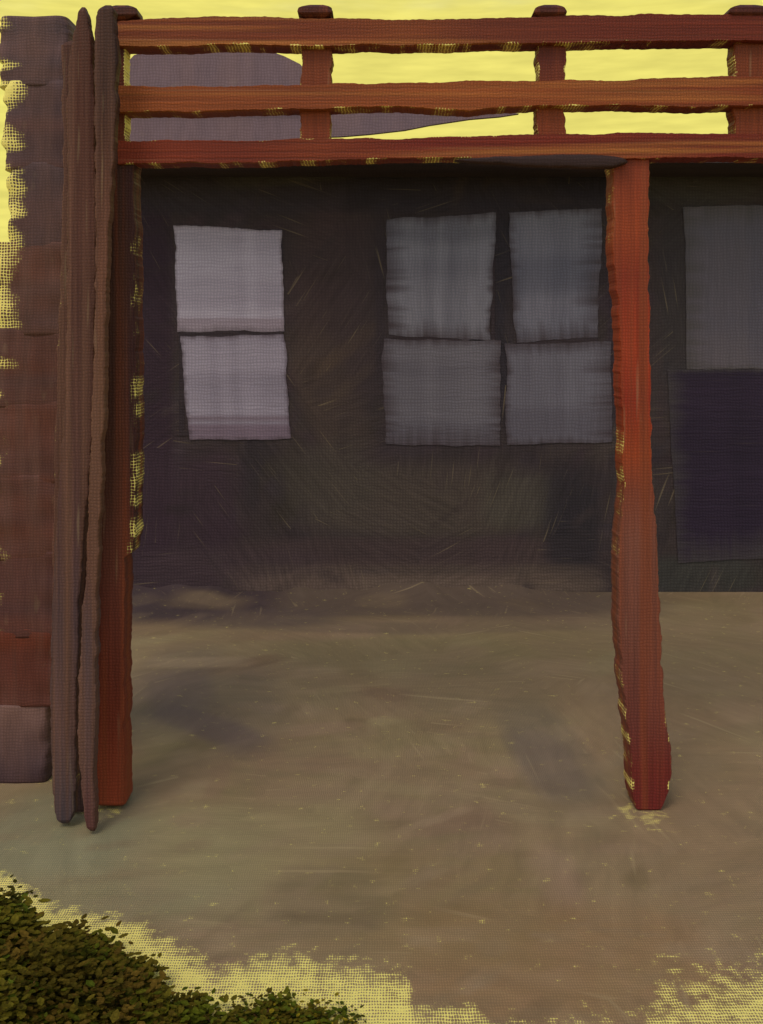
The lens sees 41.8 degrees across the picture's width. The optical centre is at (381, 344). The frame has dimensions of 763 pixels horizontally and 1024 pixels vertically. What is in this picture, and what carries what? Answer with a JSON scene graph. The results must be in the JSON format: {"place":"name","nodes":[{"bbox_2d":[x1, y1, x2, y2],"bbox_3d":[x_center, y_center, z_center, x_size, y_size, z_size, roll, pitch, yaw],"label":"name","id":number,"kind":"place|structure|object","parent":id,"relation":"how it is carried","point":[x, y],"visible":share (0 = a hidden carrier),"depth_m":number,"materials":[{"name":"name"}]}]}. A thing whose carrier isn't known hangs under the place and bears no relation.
{"place":"outdoors","nodes":[
{"label":"outdoors","id":0,"kind":"place"},
{"bbox_2d":[0,15,75,783],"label":"stone pier","id":1,"kind":"structure","parent":0,"point":[31,86],"depth_m":3.65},
{"bbox_2d":[130,52,518,141],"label":"roof","id":2,"kind":"structure","parent":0,"point":[225,69],"depth_m":11.95,"materials":[{"name":"grey"}]},
{"bbox_2d":[0,582,762,1023],"bbox_3d":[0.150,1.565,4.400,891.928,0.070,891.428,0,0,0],"label":"ground","id":3,"kind":"structure","parent":0,"point":[398,804],"depth_m":3.39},
{"bbox_2d":[52,41,88,811],"bbox_3d":[-1.034,0.277,3.417,0.176,2.630,0.028,0,0,0],"label":"leaning plank","id":4,"kind":"object","parent":3,"relation":"on","point":[63,308],"visible":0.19,"depth_m":3.40,"materials":[{"name":"brown wood"}]},
{"bbox_2d":[50,7,96,823],"bbox_3d":[-1.019,0.233,3.331,0.160,2.709,0.050,0,0,0],"label":"leaning pole","id":5,"kind":"object","parent":3,"relation":"on","point":[70,547],"visible":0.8,"depth_m":3.31,"materials":[{"name":"brown wood"}]},
{"bbox_2d":[0,874,152,1023],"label":"shrub","id":6,"kind":"object","parent":3,"relation":"on","point":[41,973],"visible":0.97,"depth_m":2.36,"materials":[{"name":"green plant"}]},
{"bbox_2d":[77,5,120,830],"bbox_3d":[-0.925,0.239,3.281,0.135,2.699,0.050,0,0,0],"label":"leaning pole","id":7,"kind":"object","parent":3,"relation":"on","point":[107,61],"visible":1,"depth_m":3.26,"materials":[{"name":"brown wood"}]},
{"bbox_2d":[44,913,190,1023],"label":"shrub","id":8,"kind":"object","parent":3,"relation":"on","point":[146,986],"visible":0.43,"depth_m":2.41,"materials":[{"name":"green plant"}]},
{"bbox_2d":[151,986,272,1023],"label":"creeping plant","id":9,"kind":"object","parent":3,"relation":"on","point":[196,1007],"visible":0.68,"depth_m":2.36,"materials":[{"name":"green plant"}]},
{"bbox_2d":[228,986,365,1023],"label":"creeping plant","id":10,"kind":"object","parent":3,"relation":"on","point":[280,1012],"visible":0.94,"depth_m":2.37,"materials":[{"name":"green plant"}]},
{"bbox_2d":[97,5,762,809],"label":"timber frame","id":11,"kind":"object","parent":3,"relation":"on","point":[317,37],"visible":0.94,"depth_m":3.43,"materials":[{"name":"red wood"}]},
{"bbox_2d":[0,0,762,241],"label":"sky","id":12,"kind":"structure","parent":0,"point":[618,64],"materials":[{"name":"yellow"}]},
{"bbox_2d":[132,162,762,591],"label":"house","id":13,"kind":"structure","parent":0,"point":[360,376],"depth_m":6.48,"materials":[{"name":"black"}]},
{"bbox_2d":[173,225,290,439],"bbox_3d":[-0.966,-0.079,6.477,0.766,1.391,0.013,0,0,0],"label":"window","id":14,"kind":"structure","parent":13,"relation":"in","point":[229,286],"depth_m":6.47,"materials":[{"name":"grey glass"}]},
{"bbox_2d":[381,212,500,445],"bbox_3d":[0.387,-0.101,6.477,0.776,1.515,0.013,0,0,0],"label":"window","id":15,"kind":"structure","parent":13,"relation":"in","point":[440,359],"depth_m":6.47,"materials":[{"name":"grey glass"}]},
{"bbox_2d":[505,208,612,444],"bbox_3d":[1.147,-0.118,6.477,0.699,1.532,0.013,0,0,0],"label":"window","id":16,"kind":"structure","parent":13,"relation":"in","point":[559,387],"depth_m":6.47,"materials":[{"name":"grey glass"}]},
{"bbox_2d":[667,205,762,562],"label":"door","id":17,"kind":"structure","parent":13,"relation":"in","point":[716,403],"depth_m":6.47,"materials":[{"name":"purple glass"}]}
]}

